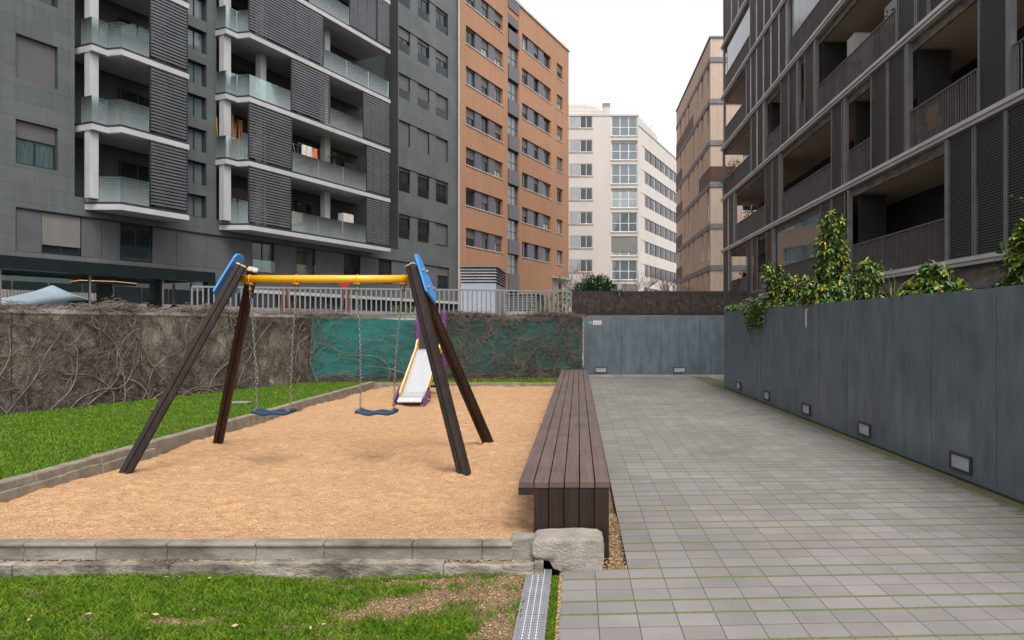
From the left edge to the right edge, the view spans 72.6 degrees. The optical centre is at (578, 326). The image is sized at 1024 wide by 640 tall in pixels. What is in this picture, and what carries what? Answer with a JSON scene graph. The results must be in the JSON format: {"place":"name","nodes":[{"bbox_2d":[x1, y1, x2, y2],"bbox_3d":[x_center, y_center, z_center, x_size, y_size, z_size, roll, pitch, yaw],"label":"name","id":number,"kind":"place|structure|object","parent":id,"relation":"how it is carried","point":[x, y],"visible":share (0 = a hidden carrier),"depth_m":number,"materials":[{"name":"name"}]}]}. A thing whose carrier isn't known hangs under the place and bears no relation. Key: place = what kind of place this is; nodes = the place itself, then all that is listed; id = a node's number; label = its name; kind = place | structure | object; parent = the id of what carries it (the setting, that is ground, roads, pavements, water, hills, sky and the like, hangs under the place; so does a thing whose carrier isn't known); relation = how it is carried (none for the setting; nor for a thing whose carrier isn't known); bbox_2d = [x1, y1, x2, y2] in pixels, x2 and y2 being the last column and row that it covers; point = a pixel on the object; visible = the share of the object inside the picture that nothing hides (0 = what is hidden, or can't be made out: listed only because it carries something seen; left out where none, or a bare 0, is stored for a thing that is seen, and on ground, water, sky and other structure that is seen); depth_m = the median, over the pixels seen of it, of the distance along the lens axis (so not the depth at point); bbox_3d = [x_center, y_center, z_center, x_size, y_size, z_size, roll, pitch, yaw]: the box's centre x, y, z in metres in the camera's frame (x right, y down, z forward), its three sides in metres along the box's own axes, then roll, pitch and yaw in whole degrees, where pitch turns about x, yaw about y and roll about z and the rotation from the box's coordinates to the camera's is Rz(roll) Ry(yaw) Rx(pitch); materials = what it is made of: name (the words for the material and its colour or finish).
{"place":"outdoors","nodes":[
{"label":"outdoors","id":0,"kind":"place"},
{"bbox_2d":[0,380,392,479],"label":"lawn","id":1,"kind":"structure","parent":0,"point":[131,423],"depth_m":10.43,"materials":[{"name":"green plant"}]},
{"bbox_2d":[0,571,526,639],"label":"lawn","id":2,"kind":"structure","parent":0,"point":[491,602],"depth_m":3.72,"materials":[{"name":"green plant"}]},
{"bbox_2d":[4,575,524,639],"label":"wood chips","id":3,"kind":"object","parent":2,"relation":"on","point":[492,593],"visible":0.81,"depth_m":3.75,"materials":[{"name":"brown wood"}]},
{"bbox_2d":[0,385,554,541],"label":"sand","id":4,"kind":"structure","parent":0,"point":[319,435],"depth_m":6.11,"materials":[{"name":"beige sand"}]},
{"bbox_2d":[0,451,528,538],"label":"sand grains","id":5,"kind":"object","parent":4,"relation":"on","point":[207,505],"visible":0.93,"depth_m":5.17},
{"bbox_2d":[118,254,493,475],"bbox_3d":[-2.638,0.409,7.285,3.414,2.342,1.904,0,0,0],"label":"swing set","id":6,"kind":"object","parent":4,"relation":"on","point":[423,291],"visible":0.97,"depth_m":7.11,"materials":[{"name":"yellow paint"}]},
{"bbox_2d":[249,291,296,415],"bbox_3d":[-3.197,0.267,7.270,0.506,1.322,0.199,0,0,0],"label":"swing","id":7,"kind":"object","parent":6,"relation":"hanging from","point":[265,412],"visible":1,"depth_m":7.26,"materials":[{"name":"metal"}]},
{"bbox_2d":[355,291,403,415],"bbox_3d":[-2.076,0.267,7.270,0.500,1.322,0.199,0,0,0],"label":"swing","id":8,"kind":"object","parent":6,"relation":"hanging from","point":[366,412],"visible":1,"depth_m":7.26,"materials":[{"name":"rubber"}]},
{"bbox_2d":[393,310,445,406],"bbox_3d":[-2.985,0.566,13.410,0.609,1.810,2.280,0,0,0],"label":"slide","id":9,"kind":"object","parent":4,"relation":"on","point":[415,386],"visible":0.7,"depth_m":13.05,"materials":[{"name":"silver metal"}]},
{"bbox_2d":[156,379,723,574],"bbox_3d":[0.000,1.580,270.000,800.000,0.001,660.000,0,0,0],"label":"ground","id":10,"kind":"structure","parent":0,"point":[548,565],"depth_m":4.54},
{"bbox_2d":[2,285,93,308],"bbox_3d":[-16.300,0.110,21.500,3.111,2.780,3.111,0,0,-25],"label":"parasol","id":11,"kind":"object","parent":10,"relation":"on","point":[51,295],"visible":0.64,"depth_m":20.64,"materials":[{"name":"white fabric"}]},
{"bbox_2d":[2,289,95,299],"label":"terrace wall","id":12,"kind":"structure","parent":10,"relation":"on","point":[8,292],"depth_m":23.39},
{"bbox_2d":[0,448,154,502],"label":"kerb","id":13,"kind":"structure","parent":10,"relation":"on","point":[66,477],"depth_m":6.33,"materials":[{"name":"concrete"}]},
{"bbox_2d":[71,276,136,300],"bbox_3d":[-13.685,0.060,20.031,1.227,2.880,1.984,0,0,-1],"label":"outdoor heater column","id":14,"kind":"structure","parent":10,"relation":"on","point":[104,286],"depth_m":19.89,"materials":[{"name":"black metal"}]},
{"bbox_2d":[0,255,215,309],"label":"pergola","id":15,"kind":"object","parent":10,"relation":"on","point":[156,279],"visible":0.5,"depth_m":19.54,"materials":[{"name":"black metal"}]},
{"bbox_2d":[0,308,308,413],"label":"garden wall","id":16,"kind":"structure","parent":10,"relation":"on","point":[156,336],"depth_m":13.52,"materials":[{"name":"concrete"}]},
{"bbox_2d":[0,295,314,414],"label":"bare vine","id":17,"kind":"object","parent":16,"relation":"attached to","point":[127,307],"visible":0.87,"depth_m":13.17,"materials":[{"name":"brown plant"}]},
{"bbox_2d":[0,381,374,491],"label":"kerb","id":18,"kind":"structure","parent":10,"relation":"on","point":[165,444],"depth_m":8.06,"materials":[{"name":"concrete"}]},
{"bbox_2d":[0,0,459,313],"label":"apartment block","id":19,"kind":"structure","parent":10,"relation":"on","point":[115,148],"depth_m":32.82,"materials":[{"name":"grey concrete"}]},
{"bbox_2d":[16,120,54,169],"bbox_3d":[-19.996,-6.640,25.493,0.090,1.560,1.380,0,0,22],"label":"window","id":20,"kind":"structure","parent":19,"relation":"in","point":[35,144],"depth_m":25.49,"materials":[{"name":"glass"}]},
{"bbox_2d":[16,35,54,87],"bbox_3d":[-19.962,-9.708,25.480,0.018,1.536,1.356,0,0,22],"label":"window","id":21,"kind":"structure","parent":19,"relation":"in","point":[35,61],"depth_m":25.49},
{"bbox_2d":[42,212,79,255],"bbox_3d":[-19.629,-3.475,26.305,0.090,1.510,1.380,0,0,22],"label":"window","id":22,"kind":"structure","parent":19,"relation":"in","point":[60,233],"depth_m":26.29,"materials":[{"name":"grey glass"}]},
{"bbox_2d":[120,223,150,262],"bbox_3d":[-18.529,-3.475,29.010,0.060,1.510,1.380,0,0,22],"label":"window","id":23,"kind":"structure","parent":19,"relation":"in","point":[135,241],"depth_m":28.99,"materials":[{"name":"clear glass"}]},
{"bbox_2d":[119,160,155,207],"bbox_3d":[-19.043,-5.915,29.968,0.060,2.230,1.600,0,0,22],"label":"window","id":24,"kind":"structure","parent":19,"relation":"in","point":[131,190],"depth_m":29.84,"materials":[{"name":"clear glass"}]},
{"bbox_2d":[119,88,155,133],"bbox_3d":[-19.043,-8.935,29.968,0.060,2.230,1.600,0,0,22],"label":"window","id":25,"kind":"structure","parent":19,"relation":"in","point":[134,115],"depth_m":29.89,"materials":[{"name":"grey glass"}]},
{"bbox_2d":[119,16,155,59],"bbox_3d":[-19.043,-11.955,29.968,0.060,2.230,1.600,0,0,22],"label":"window","id":26,"kind":"structure","parent":19,"relation":"in","point":[135,39],"depth_m":29.89,"materials":[{"name":"grey glass"}]},
{"bbox_2d":[187,194,202,217],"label":"window","id":27,"kind":"structure","parent":19,"relation":"in","point":[195,203],"depth_m":31.70,"materials":[{"name":"grey glass"}]},
{"bbox_2d":[187,127,202,151],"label":"window","id":28,"kind":"structure","parent":19,"relation":"in","point":[195,137],"depth_m":31.70,"materials":[{"name":"grey glass"}]},
{"bbox_2d":[187,60,202,85],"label":"window","id":29,"kind":"structure","parent":19,"relation":"in","point":[195,70],"depth_m":31.70,"materials":[{"name":"grey glass"}]},
{"bbox_2d":[187,0,202,19],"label":"window","id":30,"kind":"structure","parent":19,"relation":"in","point":[195,9],"depth_m":31.75,"materials":[{"name":"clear glass"}]},
{"bbox_2d":[188,161,202,184],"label":"window","id":31,"kind":"structure","parent":19,"relation":"in","point":[195,170],"depth_m":31.70,"materials":[{"name":"grey glass"}]},
{"bbox_2d":[188,94,202,118],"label":"window","id":32,"kind":"structure","parent":19,"relation":"in","point":[195,104],"depth_m":31.70,"materials":[{"name":"grey glass"}]},
{"bbox_2d":[188,27,202,52],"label":"window","id":33,"kind":"structure","parent":19,"relation":"in","point":[195,38],"depth_m":31.70,"materials":[{"name":"grey glass"}]},
{"bbox_2d":[216,114,245,159],"bbox_3d":[-16.569,-9.054,33.083,0.300,2.352,1.514,0,0,22],"label":"bamboo screen","id":34,"kind":"object","parent":19,"relation":"on","point":[234,156],"visible":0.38,"depth_m":33.31,"materials":[{"name":"wood"}]},
{"bbox_2d":[228,187,255,223],"bbox_3d":[-16.894,-5.865,35.139,0.090,2.130,2.600,0,0,22],"label":"window","id":35,"kind":"structure","parent":19,"relation":"in","point":[239,197],"depth_m":34.90,"materials":[{"name":"grey glass"}]},
{"bbox_2d":[231,126,255,160],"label":"window","id":36,"kind":"structure","parent":19,"relation":"in","point":[244,133],"depth_m":35.14,"materials":[{"name":"grey glass"}]},
{"bbox_2d":[231,65,255,96],"bbox_3d":[-16.908,-11.905,35.145,0.060,2.130,2.600,0,0,22],"label":"balcony railing","id":37,"kind":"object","parent":19,"relation":"in","point":[245,83],"depth_m":35.03,"materials":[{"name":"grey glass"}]},
{"bbox_2d":[231,4,255,33],"bbox_3d":[-16.908,-14.925,35.145,0.060,2.130,2.600,0,0,22],"label":"balcony railing","id":38,"kind":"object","parent":19,"relation":"in","point":[239,19],"depth_m":34.86,"materials":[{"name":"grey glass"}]},
{"bbox_2d":[252,241,272,273],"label":"window","id":39,"kind":"structure","parent":19,"relation":"in","point":[262,253],"depth_m":35.11,"materials":[{"name":"grey glass"}]},
{"bbox_2d":[295,201,311,230],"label":"window","id":40,"kind":"structure","parent":19,"relation":"in","point":[301,207],"depth_m":38.77,"materials":[{"name":"black glass"}]},
{"bbox_2d":[296,248,314,274],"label":"window","id":41,"kind":"structure","parent":19,"relation":"in","point":[304,257],"depth_m":37.74,"materials":[{"name":"grey glass"}]},
{"bbox_2d":[344,254,360,274],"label":"window","id":42,"kind":"structure","parent":19,"relation":"in","point":[351,263],"depth_m":41.17,"materials":[{"name":"black glass"}]},
{"bbox_2d":[378,259,391,283],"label":"window","id":43,"kind":"structure","parent":19,"relation":"in","point":[384,266],"depth_m":44.04,"materials":[{"name":"black glass"}]},
{"bbox_2d":[399,121,408,146],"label":"window","id":44,"kind":"structure","parent":19,"relation":"in","point":[403,127],"depth_m":45.87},
{"bbox_2d":[399,214,409,239],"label":"window","id":45,"kind":"structure","parent":19,"relation":"in","point":[404,233],"depth_m":45.90,"materials":[{"name":"black glass"}]},
{"bbox_2d":[399,167,409,193],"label":"window","id":46,"kind":"structure","parent":19,"relation":"in","point":[404,186],"depth_m":45.97,"materials":[{"name":"black glass"}]},
{"bbox_2d":[399,74,409,101],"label":"window","id":47,"kind":"structure","parent":19,"relation":"in","point":[404,93],"depth_m":45.88,"materials":[{"name":"grey glass"}]},
{"bbox_2d":[399,27,409,55],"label":"window","id":48,"kind":"structure","parent":19,"relation":"in","point":[403,35],"depth_m":45.88,"materials":[{"name":"grey glass"}]},
{"bbox_2d":[418,129,427,154],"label":"window","id":49,"kind":"structure","parent":19,"relation":"in","point":[422,136],"depth_m":47.85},
{"bbox_2d":[418,219,428,242],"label":"window","id":50,"kind":"structure","parent":19,"relation":"in","point":[423,236],"depth_m":47.95,"materials":[{"name":"black glass"}]},
{"bbox_2d":[418,174,428,198],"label":"window","id":51,"kind":"structure","parent":19,"relation":"in","point":[423,192],"depth_m":47.95,"materials":[{"name":"black glass"}]},
{"bbox_2d":[418,84,428,110],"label":"window","id":52,"kind":"structure","parent":19,"relation":"in","point":[423,103],"depth_m":47.86,"materials":[{"name":"grey glass"}]},
{"bbox_2d":[418,39,428,66],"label":"window","id":53,"kind":"structure","parent":19,"relation":"in","point":[422,47],"depth_m":47.95,"materials":[{"name":"grey glass"}]},
{"bbox_2d":[418,0,428,22],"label":"window","id":54,"kind":"structure","parent":19,"relation":"in","point":[422,4],"depth_m":47.97,"materials":[{"name":"grey glass"}]},
{"bbox_2d":[436,223,445,246],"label":"window","id":55,"kind":"structure","parent":19,"relation":"in","point":[440,229],"depth_m":49.94,"materials":[{"name":"grey glass"}]},
{"bbox_2d":[436,137,445,161],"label":"window","id":56,"kind":"structure","parent":19,"relation":"in","point":[440,144],"depth_m":49.88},
{"bbox_2d":[436,180,446,203],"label":"window","id":57,"kind":"structure","parent":19,"relation":"in","point":[441,197],"depth_m":49.94,"materials":[{"name":"black glass"}]},
{"bbox_2d":[436,94,446,119],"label":"window","id":58,"kind":"structure","parent":19,"relation":"in","point":[441,112],"depth_m":49.89,"materials":[{"name":"grey glass"}]},
{"bbox_2d":[436,51,446,77],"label":"window","id":59,"kind":"structure","parent":19,"relation":"in","point":[440,59],"depth_m":49.94,"materials":[{"name":"grey glass"}]},
{"bbox_2d":[436,8,446,34],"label":"window","id":60,"kind":"structure","parent":19,"relation":"in","point":[440,16],"depth_m":49.94,"materials":[{"name":"grey glass"}]},
{"bbox_2d":[438,267,447,288],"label":"window","id":61,"kind":"structure","parent":19,"relation":"in","point":[442,272],"depth_m":50.15,"materials":[{"name":"black glass"}]},
{"bbox_2d":[0,558,543,579],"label":"kerb","id":62,"kind":"structure","parent":10,"relation":"on","point":[331,568],"depth_m":4.17,"materials":[{"name":"concrete"}]},
{"bbox_2d":[0,533,535,560],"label":"kerb","id":63,"kind":"structure","parent":62,"relation":"on","point":[208,553],"depth_m":4.25,"materials":[{"name":"grey concrete"}]},
{"bbox_2d":[0,538,512,546],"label":"kerb","id":64,"kind":"structure","parent":63,"relation":"on","point":[397,542],"depth_m":4.25,"materials":[{"name":"grey concrete"}]},
{"bbox_2d":[302,314,583,382],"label":"back wall","id":65,"kind":"structure","parent":10,"relation":"on","point":[375,321],"depth_m":18.47,"materials":[{"name":"concrete"}]},
{"bbox_2d":[306,305,422,380],"bbox_3d":[-5.677,0.464,18.360,3.132,2.073,0.352,0,0,-12],"label":"bare vine","id":66,"kind":"object","parent":65,"relation":"attached to","point":[327,315],"visible":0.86,"depth_m":18.15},
{"bbox_2d":[191,286,571,314],"bbox_3d":[-4.914,-0.657,18.457,9.752,0.715,0.040,0,0,-14],"label":"metal railing","id":67,"kind":"object","parent":65,"relation":"on","point":[396,289],"visible":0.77,"depth_m":18.41,"materials":[{"name":"grey metal"}]},
{"bbox_2d":[314,309,586,380],"bbox_3d":[-3.349,0.508,18.849,7.475,2.036,0.356,0,0,-12],"label":"bare vine","id":68,"kind":"object","parent":65,"relation":"attached to","point":[503,357],"visible":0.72,"depth_m":19.02,"materials":[{"name":"plant"}]},
{"bbox_2d":[374,382,555,388],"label":"kerb","id":69,"kind":"structure","parent":10,"relation":"on","point":[398,384],"depth_m":15.86,"materials":[{"name":"concrete"}]},
{"bbox_2d":[459,266,507,312],"bbox_3d":[-4.250,-0.535,31.600,1.640,4.070,4.340,0,0,0],"label":"vent housing","id":70,"kind":"object","parent":10,"relation":"on","point":[483,277],"visible":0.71,"depth_m":29.50,"materials":[{"name":"white metal"}]},
{"bbox_2d":[457,0,572,312],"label":"brick block","id":71,"kind":"structure","parent":10,"relation":"on","point":[513,139],"depth_m":59.76,"materials":[{"name":"orange brick"}]},
{"bbox_2d":[508,254,516,274],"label":"window","id":72,"kind":"structure","parent":71,"relation":"in","point":[512,259],"depth_m":60.08,"materials":[{"name":"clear glass"}]},
{"bbox_2d":[505,293,546,312],"bbox_3d":[-2.382,0.015,32.147,1.440,2.970,2.640,0,0,8],"label":"vent housing","id":73,"kind":"object","parent":10,"relation":"on","point":[520,302],"visible":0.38,"depth_m":30.93,"materials":[{"name":"white paint"}]},
{"bbox_2d":[512,569,551,639],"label":"drain channel","id":74,"kind":"object","parent":10,"relation":"on","point":[530,623],"visible":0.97,"depth_m":3.67,"materials":[{"name":"silver metal"}]},
{"bbox_2d":[528,289,569,312],"bbox_3d":[-0.910,0.132,21.657,1.718,2.763,1.034,0,0,17],"label":"hedge shrub","id":75,"kind":"object","parent":10,"relation":"on","point":[560,306],"visible":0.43,"depth_m":21.58,"materials":[{"name":"green plant"}]},
{"bbox_2d":[518,370,609,562],"bbox_3d":[-0.091,1.273,10.330,0.593,0.533,11.660,0,0,0],"label":"bench","id":76,"kind":"object","parent":10,"relation":"on","point":[565,473],"visible":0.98,"depth_m":4.99,"materials":[{"name":"brown wood"}]},
{"bbox_2d":[530,528,603,572],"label":"stone block","id":77,"kind":"structure","parent":10,"relation":"on","point":[561,550],"depth_m":4.24,"materials":[{"name":"grey stone"}]},
{"bbox_2d":[551,263,589,299],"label":"bare tree","id":78,"kind":"object","parent":10,"relation":"on","point":[574,270],"visible":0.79,"depth_m":51.68,"materials":[{"name":"brown plant"}]},
{"bbox_2d":[571,273,617,315],"bbox_3d":[0.538,-0.096,21.903,1.678,3.205,1.217,0,0,0],"label":"laurel bush","id":79,"kind":"object","parent":10,"relation":"on","point":[599,282],"visible":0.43,"depth_m":21.73,"materials":[{"name":"green plant"}]},
{"bbox_2d":[607,487,625,568],"bbox_3d":[0.250,1.545,10.125,0.120,0.030,12.150,0,0,0],"label":"soil strip","id":80,"kind":"object","parent":10,"relation":"on","point":[612,510],"visible":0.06,"depth_m":4.94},
{"bbox_2d":[569,103,675,315],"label":"cream block","id":81,"kind":"structure","parent":10,"relation":"on","point":[622,193],"depth_m":86.80,"materials":[{"name":"white paint"}]},
{"bbox_2d":[611,261,636,279],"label":"window","id":82,"kind":"structure","parent":81,"relation":"in","point":[622,269],"depth_m":86.84,"materials":[{"name":"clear glass"}]},
{"bbox_2d":[611,237,636,255],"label":"window","id":83,"kind":"structure","parent":81,"relation":"in","point":[620,246],"depth_m":86.78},
{"bbox_2d":[611,213,636,231],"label":"window","id":84,"kind":"structure","parent":81,"relation":"in","point":[620,222],"depth_m":86.84,"materials":[{"name":"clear glass"}]},
{"bbox_2d":[611,189,636,207],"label":"window","id":85,"kind":"structure","parent":81,"relation":"in","point":[620,198],"depth_m":86.84,"materials":[{"name":"grey glass"}]},
{"bbox_2d":[611,165,636,183],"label":"window","id":86,"kind":"structure","parent":81,"relation":"in","point":[620,174],"depth_m":86.84,"materials":[{"name":"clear glass"}]},
{"bbox_2d":[611,141,636,159],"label":"window","id":87,"kind":"structure","parent":81,"relation":"in","point":[620,150],"depth_m":86.84,"materials":[{"name":"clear glass"}]},
{"bbox_2d":[611,117,636,135],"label":"window","id":88,"kind":"structure","parent":81,"relation":"in","point":[620,126],"depth_m":86.84,"materials":[{"name":"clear glass"}]},
{"bbox_2d":[609,270,659,315],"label":"bare tree","id":89,"kind":"object","parent":10,"relation":"on","point":[651,284],"visible":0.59,"depth_m":55.72,"materials":[{"name":"brown plant"}]},
{"bbox_2d":[584,316,723,378],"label":"panel wall","id":90,"kind":"structure","parent":10,"relation":"on","point":[639,346],"depth_m":20.75,"materials":[{"name":"grey metal"}]},
{"bbox_2d":[572,290,758,315],"bbox_3d":[2.630,-0.690,20.929,5.642,0.820,0.102,0,0,0],"label":"heather screen","id":91,"kind":"object","parent":90,"relation":"on","point":[664,302],"visible":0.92,"depth_m":20.89,"materials":[{"name":"brown plant"}]},
{"bbox_2d":[653,270,693,315],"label":"bare tree","id":92,"kind":"object","parent":10,"relation":"on","point":[667,287],"visible":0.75,"depth_m":49.66,"materials":[{"name":"brown plant"}]},
{"bbox_2d":[676,36,756,315],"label":"beige block","id":93,"kind":"structure","parent":10,"relation":"on","point":[699,177],"depth_m":52.76,"materials":[{"name":"brick"}]},
{"bbox_2d":[720,0,1023,307],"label":"loggia block","id":94,"kind":"structure","parent":10,"relation":"on","point":[810,131],"depth_m":20.87,"materials":[{"name":"concrete"}]},
{"bbox_2d":[724,285,1023,504],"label":"planter wall","id":95,"kind":"structure","parent":10,"relation":"on","point":[930,380],"depth_m":7.77,"materials":[{"name":"grey metal"}]},
{"bbox_2d":[717,296,787,342],"bbox_3d":[3.720,-0.128,15.190,0.655,0.964,6.392,0,0,0],"label":"trailing ivy","id":96,"kind":"object","parent":95,"relation":"in","point":[751,316],"visible":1,"depth_m":13.93,"materials":[{"name":"green plant"}]},
{"bbox_2d":[760,260,805,306],"bbox_3d":[4.054,-0.669,13.377,1.088,1.243,0.887,0,0,0],"label":"variegated shrub","id":97,"kind":"object","parent":95,"relation":"in","point":[785,291],"visible":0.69,"depth_m":13.33,"materials":[{"name":"green plant"}]},
{"bbox_2d":[795,209,886,310],"bbox_3d":[4.171,-0.973,11.107,1.347,1.841,1.156,0,0,0],"label":"variegated shrub","id":98,"kind":"object","parent":95,"relation":"in","point":[825,286],"visible":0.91,"depth_m":10.99,"materials":[{"name":"green plant"}]},
{"bbox_2d":[857,421,870,437],"bbox_3d":[3.682,1.325,8.931,0.022,0.170,0.360,0,0,-1],"label":"wall light","id":99,"kind":"object","parent":95,"relation":"attached to","point":[863,429],"visible":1,"depth_m":8.92,"materials":[{"name":"metal"}]},
{"bbox_2d":[899,260,975,296],"bbox_3d":[4.080,-0.415,7.885,0.784,0.695,0.797,0,0,-12],"label":"variegated shrub","id":100,"kind":"object","parent":95,"relation":"in","point":[944,280],"visible":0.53,"depth_m":7.76,"materials":[{"name":"green plant"}]},
{"bbox_2d":[949,451,971,474],"bbox_3d":[3.716,1.325,6.741,0.022,0.170,0.360,0,0,-1],"label":"wall light","id":101,"kind":"object","parent":95,"relation":"attached to","point":[962,463],"visible":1,"depth_m":6.73,"materials":[{"name":"metal"}]},
{"bbox_2d":[990,217,1023,287],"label":"variegated shrub","id":102,"kind":"object","parent":95,"relation":"in","point":[1015,269],"visible":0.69,"depth_m":6.50,"materials":[{"name":"green plant"}]},
{"bbox_2d":[393,377,557,382],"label":"grass","id":103,"kind":"structure","parent":0,"point":[530,380],"depth_m":18.18,"materials":[{"name":"plant"}]},
{"bbox_2d":[542,576,561,639],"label":"grass","id":104,"kind":"structure","parent":0,"point":[554,594],"depth_m":3.67,"materials":[{"name":"green plant"}]},
{"bbox_2d":[518,0,722,260],"label":"sky","id":105,"kind":"structure","parent":0,"point":[644,55],"materials":[{"name":"white"}]},
{"bbox_2d":[558,377,1023,639],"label":"paving","id":106,"kind":"structure","parent":0,"point":[748,523],"depth_m":4.95,"materials":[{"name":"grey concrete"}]},
{"bbox_2d":[0,514,627,639],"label":"wood chips","id":107,"kind":"object","parent":106,"relation":"on","point":[560,581],"visible":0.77,"depth_m":4.23,"materials":[{"name":"brown wood"}]},
{"bbox_2d":[847,32,871,83],"bbox_3d":[9.020,-8.345,22.165,0.600,1.850,0.665,0,0,0],"label":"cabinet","id":108,"kind":"object","parent":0,"point":[857,39],"visible":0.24,"depth_m":21.88,"materials":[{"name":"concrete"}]},
{"bbox_2d":[884,0,918,42],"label":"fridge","id":109,"kind":"object","parent":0,"point":[891,5],"visible":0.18,"depth_m":19.39,"materials":[{"name":"metal"}]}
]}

